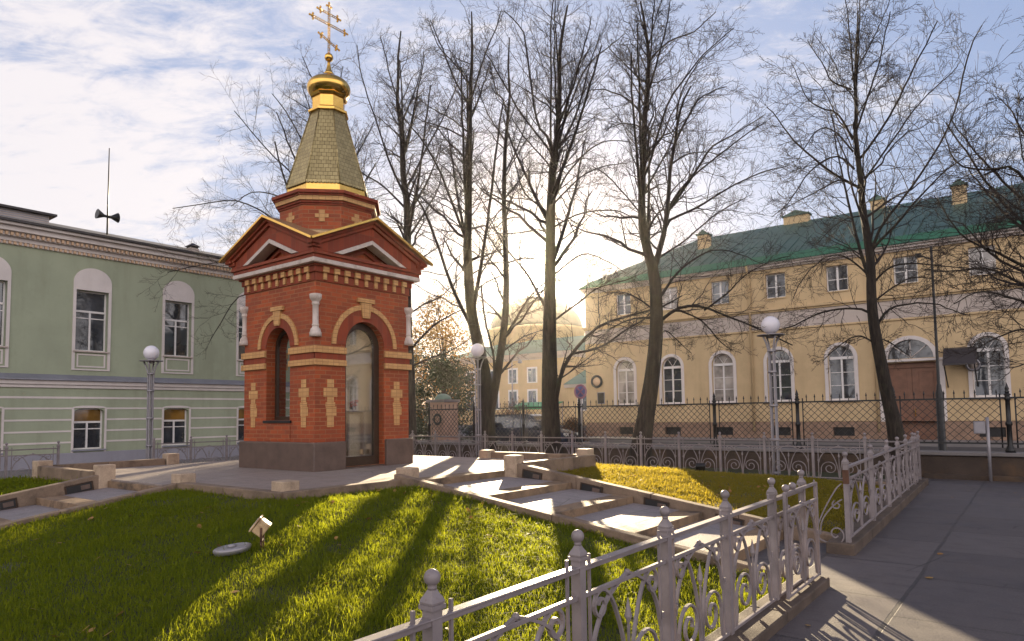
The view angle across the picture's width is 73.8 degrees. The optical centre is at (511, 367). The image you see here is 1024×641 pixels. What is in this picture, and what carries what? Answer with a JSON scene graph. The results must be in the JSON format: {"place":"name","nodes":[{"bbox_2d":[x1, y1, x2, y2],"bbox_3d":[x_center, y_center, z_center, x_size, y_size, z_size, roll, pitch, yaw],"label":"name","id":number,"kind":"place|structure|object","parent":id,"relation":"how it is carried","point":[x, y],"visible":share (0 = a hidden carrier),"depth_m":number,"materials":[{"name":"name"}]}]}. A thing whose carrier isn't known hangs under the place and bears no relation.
{"place":"outdoors","nodes":[
{"label":"outdoors","id":0,"kind":"place"},
{"bbox_2d":[0,456,238,478],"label":"courtyard","id":1,"kind":"structure","parent":0,"point":[9,474],"depth_m":22.82,"materials":[{"name":"stone"}]},
{"bbox_2d":[139,346,162,458],"bbox_3d":[-10.595,1.321,19.978,0.640,3.955,0.640,-4,-5,37],"label":"globe lamp","id":2,"kind":"object","parent":1,"relation":"on","point":[151,354],"visible":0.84,"depth_m":19.96,"materials":[{"name":"metal"}]},
{"bbox_2d":[0,483,785,640],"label":"lawn","id":3,"kind":"structure","parent":0,"point":[340,579],"depth_m":5.86,"materials":[{"name":"plant"}]},
{"bbox_2d":[213,542,250,556],"bbox_3d":[-2.570,1.658,6.268,0.330,0.074,0.330,-9,-3,37],"label":"round cover","id":4,"kind":"object","parent":3,"relation":"on","point":[235,548],"visible":0.99,"depth_m":6.18,"materials":[{"name":"metal"}]},
{"bbox_2d":[249,515,271,548],"bbox_3d":[-2.339,1.555,6.346,0.186,0.349,0.174,0,-4,-13],"label":"floodlight","id":5,"kind":"object","parent":3,"relation":"on","point":[261,525],"visible":0.94,"depth_m":6.28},
{"bbox_2d":[426,394,459,441],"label":"gate pillar","id":6,"kind":"structure","parent":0,"point":[444,400],"depth_m":30.17,"materials":[{"name":"stone"}]},
{"bbox_2d":[420,423,586,435],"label":"street square","id":7,"kind":"structure","parent":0,"point":[468,425],"depth_m":69.96,"materials":[{"name":"concrete"}]},
{"bbox_2d":[563,370,586,424],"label":"annexe","id":8,"kind":"structure","parent":7,"relation":"on","point":[572,383],"depth_m":90.80,"materials":[{"name":"yellow paint"}]},
{"bbox_2d":[0,0,1023,410],"label":"sky","id":9,"kind":"structure","parent":0,"point":[80,80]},
{"bbox_2d":[495,414,577,443],"bbox_3d":[0.780,2.958,31.568,4.510,1.620,2.000,-3,-4,29],"label":"parked car","id":10,"kind":"object","parent":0,"point":[531,440],"visible":0.22,"depth_m":30.94,"materials":[{"name":"grey paint"}]},
{"bbox_2d":[419,439,1023,451],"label":"street","id":11,"kind":"structure","parent":0,"point":[994,449],"depth_m":29.88,"materials":[{"name":"asphalt"}]},
{"bbox_2d":[574,384,586,441],"bbox_3d":[2.800,2.064,27.522,0.600,2.800,0.083,-4,-5,37],"label":"traffic sign","id":12,"kind":"object","parent":11,"relation":"on","point":[580,391],"visible":0.97,"depth_m":27.53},
{"bbox_2d":[422,435,1023,447],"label":"sidewalk","id":13,"kind":"structure","parent":0,"point":[850,443],"depth_m":32.59,"materials":[{"name":"concrete"}]},
{"bbox_2d":[557,462,892,533],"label":"lawn","id":14,"kind":"structure","parent":0,"point":[779,509],"depth_m":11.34,"materials":[{"name":"plant"}]},
{"bbox_2d":[491,451,575,459],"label":"stone kerb","id":15,"kind":"structure","parent":14,"relation":"on","point":[527,455],"depth_m":14.07,"materials":[{"name":"beige stone"}]},
{"bbox_2d":[522,455,595,470],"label":"stone kerb","id":16,"kind":"structure","parent":14,"relation":"on","point":[567,463],"depth_m":12.40,"materials":[{"name":"beige stone"}]},
{"bbox_2d":[597,463,901,480],"bbox_3d":[0.348,3.091,21.852,21.690,0.001,2.700,-4,-5,37],"label":"park strip","id":17,"kind":"object","parent":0,"point":[794,473],"depth_m":17.66,"materials":[{"name":"soil"}]},
{"bbox_2d":[338,12,497,454],"bbox_3d":[-4.000,-4.779,25.290,7.057,17.218,6.214,1,-4,-25],"label":"bare tree","id":18,"kind":"object","parent":17,"relation":"on","point":[402,135],"visible":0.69,"depth_m":25.45,"materials":[{"name":"brown plant"}]},
{"bbox_2d":[362,1,571,457],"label":"bare tree","id":19,"kind":"object","parent":17,"relation":"on","point":[489,390],"visible":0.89,"depth_m":22.29,"materials":[{"name":"brown plant"}]},
{"bbox_2d":[468,343,487,456],"bbox_3d":[-1.080,1.193,21.757,0.640,3.955,0.640,-4,-5,37],"label":"globe lamp","id":20,"kind":"object","parent":17,"relation":"on","point":[477,350],"visible":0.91,"depth_m":21.72,"materials":[{"name":"metal"}]},
{"bbox_2d":[454,0,706,453],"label":"bare tree","id":21,"kind":"object","parent":17,"relation":"on","point":[550,414],"visible":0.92,"depth_m":21.35,"materials":[{"name":"brown plant"}]},
{"bbox_2d":[757,316,784,474],"bbox_3d":[6.199,0.743,16.181,0.640,3.955,0.640,-4,-5,37],"label":"globe lamp","id":22,"kind":"object","parent":17,"relation":"on","point":[771,324],"visible":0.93,"depth_m":16.15,"materials":[{"name":"metal"}]},
{"bbox_2d":[740,0,1023,473],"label":"bare tree","id":23,"kind":"object","parent":17,"relation":"on","point":[894,425],"visible":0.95,"depth_m":15.94,"materials":[{"name":"brown plant"}]},
{"bbox_2d":[743,539,811,567],"bbox_3d":[2.906,2.133,7.729,0.398,0.001,2.270,-4,-5,37],"label":"stair landing","id":24,"kind":"object","parent":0,"point":[762,556],"depth_m":7.80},
{"bbox_2d":[705,528,782,560],"bbox_3d":[2.707,2.166,8.008,0.340,0.252,2.070,-4,-5,37],"label":"step riser","id":25,"kind":"object","parent":24,"relation":"on","point":[750,536],"visible":0.21,"depth_m":8.06,"materials":[{"name":"stone"}]},
{"bbox_2d":[579,180,1023,440],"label":"yellow building","id":26,"kind":"structure","parent":0,"point":[704,376],"depth_m":36.16,"materials":[{"name":"paint"}]},
{"bbox_2d":[615,292,631,316],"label":"window","id":27,"kind":"structure","parent":26,"relation":"in","point":[621,296],"depth_m":42.97,"materials":[{"name":"white glass"}]},
{"bbox_2d":[613,357,636,404],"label":"window","id":28,"kind":"structure","parent":26,"relation":"in","point":[627,378],"depth_m":42.70,"materials":[{"name":"glass"}]},
{"bbox_2d":[661,285,678,310],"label":"window","id":29,"kind":"structure","parent":26,"relation":"in","point":[673,288],"depth_m":41.07,"materials":[{"name":"white glass"}]},
{"bbox_2d":[659,354,684,403],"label":"window","id":30,"kind":"structure","parent":26,"relation":"in","point":[673,368],"depth_m":40.79,"materials":[{"name":"glass"}]},
{"bbox_2d":[709,279,729,305],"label":"window","id":31,"kind":"structure","parent":26,"relation":"in","point":[719,290],"depth_m":39.22,"materials":[{"name":"glass"}]},
{"bbox_2d":[709,350,737,402],"bbox_3d":[12.005,0.546,38.798,1.680,3.060,0.370,-4,-5,37],"label":"window","id":32,"kind":"structure","parent":26,"relation":"in","point":[724,369],"depth_m":38.90,"materials":[{"name":"glass"}]},
{"bbox_2d":[764,271,786,299],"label":"window","id":33,"kind":"structure","parent":26,"relation":"in","point":[784,295],"depth_m":37.32,"materials":[{"name":"glass"}]},
{"bbox_2d":[763,347,794,401],"bbox_3d":[14.463,0.384,36.916,1.680,3.060,0.370,-4,-5,37],"label":"window","id":34,"kind":"structure","parent":26,"relation":"in","point":[786,390],"depth_m":36.93,"materials":[{"name":"white paint"}]},
{"bbox_2d":[824,262,849,292],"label":"window","id":35,"kind":"structure","parent":26,"relation":"in","point":[837,273],"depth_m":35.43,"materials":[{"name":"yellow paint"}]},
{"bbox_2d":[824,342,859,400],"bbox_3d":[16.920,0.221,35.033,1.680,3.060,0.370,-4,-5,37],"label":"window","id":36,"kind":"structure","parent":26,"relation":"in","point":[843,377],"depth_m":35.13,"materials":[{"name":"glass"}]},
{"bbox_2d":[891,253,919,285],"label":"window","id":37,"kind":"structure","parent":26,"relation":"in","point":[907,274],"depth_m":33.60,"materials":[{"name":"yellow paint"}]},
{"bbox_2d":[888,361,937,439],"bbox_3d":[19.528,1.615,33.213,2.240,3.740,0.190,-4,-5,37],"label":"door","id":38,"kind":"structure","parent":26,"relation":"in","point":[916,377],"depth_m":33.11,"materials":[{"name":"wood"}]},
{"bbox_2d":[966,243,997,277],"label":"window","id":39,"kind":"structure","parent":26,"relation":"in","point":[986,255],"depth_m":31.69,"materials":[{"name":"yellow paint"}]},
{"bbox_2d":[967,332,1012,397],"bbox_3d":[21.836,-0.103,31.269,1.680,3.060,0.370,-4,-5,37],"label":"window","id":40,"kind":"structure","parent":26,"relation":"in","point":[983,375],"depth_m":31.35,"materials":[{"name":"glass"}]},
{"bbox_2d":[768,477,1023,640],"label":"pavement","id":41,"kind":"structure","parent":0,"point":[882,587],"depth_m":6.69,"materials":[{"name":"concrete"}]},
{"bbox_2d":[28,467,942,636],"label":"fallen leaves","id":42,"kind":"object","parent":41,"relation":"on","point":[335,537],"visible":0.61,"depth_m":7.58,"materials":[{"name":"plant"}]},
{"bbox_2d":[879,37,1023,392],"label":"bare tree","id":43,"kind":"object","parent":41,"relation":"on","point":[1005,202],"visible":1,"depth_m":12.80,"materials":[{"name":"brown plant"}]},
{"bbox_2d":[973,417,992,481],"bbox_3d":[10.511,1.842,15.234,0.292,1.470,0.146,-4,-5,37],"label":"box post","id":44,"kind":"object","parent":41,"relation":"on","point":[979,427],"visible":0.93,"depth_m":15.18,"materials":[{"name":"metal"}]},
{"bbox_2d":[915,246,946,450],"bbox_3d":[10.619,-0.271,17.231,0.520,5.650,0.320,-4,-5,37],"label":"street pole","id":45,"kind":"object","parent":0,"point":[939,407],"visible":0.56,"depth_m":17.08,"materials":[{"name":"metal"}]},
{"label":"ground","id":46,"kind":"structure","parent":0,"visible":0},
{"bbox_2d":[0,475,98,506],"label":"stone kerb","id":47,"kind":"structure","parent":46,"relation":"on","point":[27,497],"depth_m":10.16,"materials":[{"name":"beige stone"}]},
{"bbox_2d":[0,497,17,509],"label":"step light","id":48,"kind":"object","parent":47,"relation":"attached to","point":[11,503],"visible":0.98,"depth_m":9.79,"materials":[{"name":"brown metal"}]},
{"bbox_2d":[64,480,93,494],"bbox_3d":[-6.683,1.861,10.533,0.042,0.150,0.400,-4,4,37],"label":"step light","id":49,"kind":"object","parent":47,"relation":"attached to","point":[81,487],"visible":0.95,"depth_m":10.53,"materials":[{"name":"brown metal"}]},
{"bbox_2d":[0,483,176,529],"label":"stone kerb","id":50,"kind":"structure","parent":46,"relation":"on","point":[96,503],"depth_m":8.99,"materials":[{"name":"beige stone"}]},
{"bbox_2d":[0,203,245,470],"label":"green building","id":51,"kind":"structure","parent":46,"relation":"on","point":[83,326],"depth_m":25.16,"materials":[{"name":"green paint"}]},
{"bbox_2d":[0,257,11,366],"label":"window","id":52,"kind":"structure","parent":51,"relation":"in","point":[5,269],"depth_m":22.70,"materials":[{"name":"white paint"}]},
{"bbox_2d":[71,406,106,452],"bbox_3d":[-15.235,2.193,24.524,0.350,1.660,1.140,-4,-5,37],"label":"window","id":53,"kind":"structure","parent":51,"relation":"in","point":[86,423],"depth_m":24.61,"materials":[{"name":"white paint"}]},
{"bbox_2d":[71,268,111,370],"bbox_3d":[-15.292,-1.747,24.789,0.350,3.720,1.260,-4,-5,37],"label":"window","id":54,"kind":"structure","parent":51,"relation":"in","point":[89,308],"depth_m":24.81,"materials":[{"name":"white paint"}]},
{"bbox_2d":[95,148,119,234],"bbox_3d":[-16.143,-6.820,27.270,0.400,4.000,0.817,-4,-5,37],"label":"siren mast","id":55,"kind":"object","parent":51,"relation":"on","point":[100,214],"visible":0.96,"depth_m":27.25,"materials":[{"name":"metal"}]},
{"bbox_2d":[161,406,190,447],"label":"window","id":56,"kind":"structure","parent":51,"relation":"in","point":[174,418],"depth_m":27.10,"materials":[{"name":"white paint"}]},
{"bbox_2d":[161,281,194,373],"bbox_3d":[-13.385,-1.608,27.267,0.350,3.720,1.260,-4,-5,37],"label":"window","id":57,"kind":"structure","parent":51,"relation":"in","point":[175,335],"depth_m":27.30,"materials":[{"name":"glass"}]},
{"bbox_2d":[236,406,243,444],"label":"window","id":58,"kind":"structure","parent":51,"relation":"in","point":[240,412],"depth_m":29.35,"materials":[{"name":"white paint"}]},
{"bbox_2d":[236,292,245,375],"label":"window","id":59,"kind":"structure","parent":51,"relation":"in","point":[240,350],"depth_m":29.29,"materials":[{"name":"white paint"}]},
{"bbox_2d":[136,39,397,356],"bbox_3d":[-8.359,-3.941,24.022,6.465,15.723,8.637,-18,-17,77],"label":"bare tree","id":60,"kind":"object","parent":46,"relation":"on","point":[304,105],"visible":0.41,"depth_m":23.66,"materials":[{"name":"brown plant"}]},
{"bbox_2d":[111,455,532,489],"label":"stone platform","id":61,"kind":"structure","parent":46,"relation":"on","point":[229,473],"depth_m":11.63,"materials":[{"name":"stone"}]},
{"bbox_2d":[32,460,52,477],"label":"stone block","id":62,"kind":"structure","parent":61,"relation":"on","point":[35,464],"depth_m":12.37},
{"bbox_2d":[93,464,115,488],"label":"stone block","id":63,"kind":"structure","parent":61,"relation":"on","point":[106,473],"depth_m":10.83,"materials":[{"name":"stone"}]},
{"bbox_2d":[53,458,164,469],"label":"stone kerb","id":64,"kind":"structure","parent":61,"relation":"on","point":[135,463],"depth_m":13.47,"materials":[{"name":"beige stone"}]},
{"bbox_2d":[171,472,195,482],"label":"stone block","id":65,"kind":"structure","parent":61,"relation":"on","point":[182,477],"depth_m":9.97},
{"bbox_2d":[177,482,282,500],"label":"stone kerb","id":66,"kind":"structure","parent":61,"relation":"on","point":[246,492],"depth_m":9.02,"materials":[{"name":"beige stone"}]},
{"bbox_2d":[271,480,298,491],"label":"stone block","id":67,"kind":"structure","parent":61,"relation":"on","point":[284,485],"depth_m":8.55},
{"bbox_2d":[218,2,432,471],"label":"chapel","id":68,"kind":"structure","parent":61,"relation":"on","point":[328,266],"depth_m":12.86,"materials":[{"name":"red brick"}]},
{"bbox_2d":[263,330,291,440],"bbox_3d":[-4.239,0.302,12.621,0.854,2.077,0.275,-4,-5,37],"label":"window","id":69,"kind":"structure","parent":68,"relation":"in","point":[278,429],"depth_m":12.77,"materials":[{"name":"glass"}]},
{"bbox_2d":[346,411,365,456],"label":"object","id":70,"kind":"object","parent":68,"relation":"in","point":[348,433],"depth_m":12.81,"materials":[{"name":"wood"}]},
{"bbox_2d":[345,323,378,466],"bbox_3d":[-2.851,0.488,12.815,0.126,2.672,0.914,-4,-5,37],"label":"door","id":71,"kind":"structure","parent":68,"relation":"in","point":[372,339],"depth_m":13.08,"materials":[{"name":"brown metal"}]},
{"bbox_2d":[283,479,400,500],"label":"stone kerb","id":72,"kind":"structure","parent":61,"relation":"on","point":[347,488],"depth_m":9.05,"materials":[{"name":"beige stone"}]},
{"bbox_2d":[396,467,418,477],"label":"stone block","id":73,"kind":"structure","parent":61,"relation":"on","point":[412,471],"depth_m":10.11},
{"bbox_2d":[444,477,550,492],"bbox_3d":[-0.344,1.874,10.372,0.962,0.235,2.070,-4,-5,37],"label":"step tread","id":74,"kind":"object","parent":61,"relation":"on","point":[486,485],"visible":0.3,"depth_m":10.43,"materials":[{"name":"stone"}]},
{"bbox_2d":[420,469,504,484],"bbox_3d":[-0.862,1.815,10.773,0.340,0.252,2.070,-4,-5,37],"label":"step riser","id":75,"kind":"object","parent":74,"relation":"on","point":[463,477],"visible":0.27,"depth_m":10.77,"materials":[{"name":"stone"}]},
{"bbox_2d":[504,455,523,477],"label":"stone block","id":76,"kind":"structure","parent":61,"relation":"on","point":[511,462],"depth_m":11.40,"materials":[{"name":"stone"}]},
{"bbox_2d":[413,339,440,438],"bbox_3d":[-6.195,1.346,39.191,4.669,6.268,4.931,-4,-5,37],"label":"evergreen tree","id":77,"kind":"object","parent":46,"relation":"on","point":[417,390],"visible":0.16,"depth_m":39.16,"materials":[{"name":"green plant"}]},
{"bbox_2d":[412,282,476,424],"bbox_3d":[-4.085,-0.273,39.469,5.311,9.474,5.185,-1,-4,8],"label":"autumn tree","id":78,"kind":"object","parent":46,"relation":"on","point":[443,330],"visible":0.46,"depth_m":39.13,"materials":[{"name":"orange plant"}]},
{"bbox_2d":[416,343,477,441],"bbox_3d":[-4.016,1.437,37.056,4.291,5.739,5.025,1,-4,-19],"label":"evergreen tree","id":79,"kind":"object","parent":46,"relation":"on","point":[443,380],"visible":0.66,"depth_m":36.30,"materials":[{"name":"green plant"}]},
{"bbox_2d":[441,296,585,424],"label":"domed building","id":80,"kind":"structure","parent":46,"relation":"on","point":[527,381],"depth_m":101.51,"materials":[{"name":"yellow paint"}]},
{"bbox_2d":[394,474,794,579],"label":"stone kerb","id":81,"kind":"structure","parent":46,"relation":"on","point":[615,533],"depth_m":8.19,"materials":[{"name":"beige stone"}]},
{"bbox_2d":[517,463,835,542],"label":"stone kerb","id":82,"kind":"structure","parent":46,"relation":"on","point":[708,511],"depth_m":9.99,"materials":[{"name":"beige stone"}]},
{"bbox_2d":[643,497,669,507],"bbox_3d":[2.082,1.974,9.828,0.400,0.150,0.042,7,2,38],"label":"step light","id":83,"kind":"object","parent":82,"relation":"attached to","point":[653,502],"visible":0.65,"depth_m":9.83,"materials":[{"name":"brown metal"}]},
{"bbox_2d":[550,0,817,466],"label":"bare tree","id":84,"kind":"object","parent":46,"relation":"on","point":[644,424],"visible":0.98,"depth_m":19.27,"materials":[{"name":"brown plant"}]},
{"bbox_2d":[653,519,754,550],"bbox_3d":[2.286,2.144,8.332,0.722,0.252,2.070,-4,-5,37],"label":"step tread","id":85,"kind":"object","parent":46,"relation":"on","point":[705,534],"visible":0.26,"depth_m":8.34,"materials":[{"name":"stone"}]},
{"bbox_2d":[617,510,702,536],"bbox_3d":[1.864,2.069,8.661,0.340,0.252,2.070,-4,-5,37],"label":"step riser","id":86,"kind":"object","parent":85,"relation":"attached to","point":[677,519],"visible":0.27,"depth_m":8.69,"materials":[{"name":"stone"}]},
{"bbox_2d":[574,503,678,527],"bbox_3d":[1.444,2.048,8.986,0.722,0.249,2.070,-4,-5,37],"label":"step tread","id":87,"kind":"object","parent":86,"relation":"on","point":[623,515],"visible":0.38,"depth_m":9.01,"materials":[{"name":"stone"}]},
{"bbox_2d":[542,495,632,516],"bbox_3d":[1.021,1.975,9.315,0.340,0.252,2.070,-4,-5,37],"label":"step riser","id":88,"kind":"object","parent":87,"relation":"attached to","point":[580,508],"visible":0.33,"depth_m":9.24,"materials":[{"name":"stone"}]},
{"bbox_2d":[506,489,611,509],"bbox_3d":[0.597,1.954,9.643,0.732,0.249,2.070,-4,-5,37],"label":"step tread","id":89,"kind":"object","parent":88,"relation":"on","point":[553,499],"visible":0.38,"depth_m":9.68,"materials":[{"name":"stone"}]},
{"bbox_2d":[478,481,570,499],"bbox_3d":[0.171,1.881,9.975,0.340,0.252,2.070,-4,-5,37],"label":"step riser","id":90,"kind":"object","parent":89,"relation":"on","point":[526,491],"visible":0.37,"depth_m":9.88,"materials":[{"name":"stone"}]},
{"bbox_2d":[417,441,1023,476],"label":"retaining wall","id":91,"kind":"structure","parent":46,"relation":"on","point":[966,462],"depth_m":18.05,"materials":[{"name":"stone"}]},
{"bbox_2d":[416,383,1023,452],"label":"lattice fence","id":92,"kind":"object","parent":91,"relation":"on","point":[1007,398],"visible":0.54,"depth_m":18.97,"materials":[{"name":"metal"}]},
{"bbox_2d":[705,574,829,640],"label":"stone kerb","id":93,"kind":"structure","parent":46,"relation":"on","point":[770,621],"depth_m":5.31,"materials":[{"name":"stone"}]},
{"bbox_2d":[354,470,808,640],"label":"railing","id":94,"kind":"object","parent":93,"relation":"on","point":[433,618],"visible":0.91,"depth_m":4.02,"materials":[{"name":"metal"}]},
{"bbox_2d":[782,480,820,599],"bbox_3d":[2.584,1.466,6.063,0.062,0.934,1.048,-4,-5,37],"label":"gate leaf","id":95,"kind":"object","parent":93,"relation":"on","point":[804,550],"visible":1,"depth_m":5.98,"materials":[{"name":"grey paint"}]},
{"bbox_2d":[827,479,891,484],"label":"stone kerb","id":96,"kind":"structure","parent":46,"relation":"on","point":[876,482],"depth_m":14.46,"materials":[{"name":"beige stone"}]},
{"bbox_2d":[409,430,918,482],"bbox_3d":[1.635,2.309,19.074,16.825,1.070,0.072,-4,-5,37],"label":"railing","id":97,"kind":"object","parent":96,"relation":"on","point":[572,442],"visible":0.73,"depth_m":17.07,"materials":[{"name":"metal"}]},
{"bbox_2d":[826,478,928,555],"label":"stone kerb","id":98,"kind":"structure","parent":46,"relation":"on","point":[865,535],"depth_m":9.02,"materials":[{"name":"stone"}]},
{"bbox_2d":[819,431,921,542],"bbox_3d":[6.143,1.701,11.297,0.381,1.072,8.372,-4,-5,36],"label":"railing","id":99,"kind":"object","parent":98,"relation":"on","point":[908,473],"visible":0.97,"depth_m":9.47,"materials":[{"name":"metal"}]},
{"bbox_2d":[924,473,1023,481],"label":"stone kerb","id":100,"kind":"structure","parent":46,"relation":"on","point":[975,477],"depth_m":15.40,"materials":[{"name":"stone"}]},
{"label":"lawn","id":101,"kind":"structure","parent":0,"visible":0},
{"bbox_2d":[0,474,77,494],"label":"grass","id":102,"kind":"structure","parent":101,"relation":"on","point":[13,482],"depth_m":11.69,"materials":[{"name":"plant"}]},
{"bbox_2d":[37,466,94,479],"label":"stone kerb","id":103,"kind":"structure","parent":101,"relation":"on","point":[59,473],"depth_m":11.62,"materials":[{"name":"beige stone"}]},
{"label":"stone kerb","id":104,"kind":"structure","parent":0,"visible":0},
{"bbox_2d":[0,441,59,478],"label":"railing","id":105,"kind":"object","parent":104,"relation":"on","point":[6,450],"visible":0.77,"depth_m":16.60,"materials":[{"name":"metal"}]},
{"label":"stone kerb","id":106,"kind":"structure","parent":0,"visible":0},
{"bbox_2d":[152,435,243,463],"bbox_3d":[-8.060,2.636,21.692,0.072,1.070,6.572,-4,-5,37],"label":"railing","id":107,"kind":"object","parent":106,"relation":"on","point":[226,445],"visible":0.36,"depth_m":20.05,"materials":[{"name":"metal"}]},
{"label":"step riser","id":108,"kind":"structure","parent":0,"visible":0},
{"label":"step tread","id":109,"kind":"structure","parent":108,"relation":"on","visible":0},
{"bbox_2d":[0,518,11,522],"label":"step riser","id":110,"kind":"object","parent":109,"relation":"attached to","point":[2,520],"visible":0.06,"depth_m":8.82,"materials":[{"name":"stone"}]},
{"bbox_2d":[0,505,60,520],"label":"step tread","id":111,"kind":"object","parent":110,"relation":"on","point":[12,514],"visible":0.24,"depth_m":9.45,"materials":[{"name":"stone"}]},
{"bbox_2d":[36,495,94,508],"bbox_3d":[-6.248,2.005,9.685,1.680,0.252,0.340,-4,-5,37],"label":"step riser","id":112,"kind":"object","parent":111,"relation":"attached to","point":[60,502],"visible":0.27,"depth_m":9.69,"materials":[{"name":"stone"}]},
{"bbox_2d":[63,487,136,500],"bbox_3d":[-5.954,1.973,10.072,1.680,0.259,0.632,-4,-5,37],"label":"step tread","id":113,"kind":"object","parent":112,"relation":"on","point":[100,494],"visible":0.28,"depth_m":10.21,"materials":[{"name":"stone"}]},
{"bbox_2d":[108,481,157,490],"bbox_3d":[-5.660,1.889,10.464,1.680,0.252,0.340,-4,-5,37],"label":"step riser","id":114,"kind":"object","parent":113,"relation":"on","point":[126,486],"visible":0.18,"depth_m":10.39,"materials":[{"name":"stone"}]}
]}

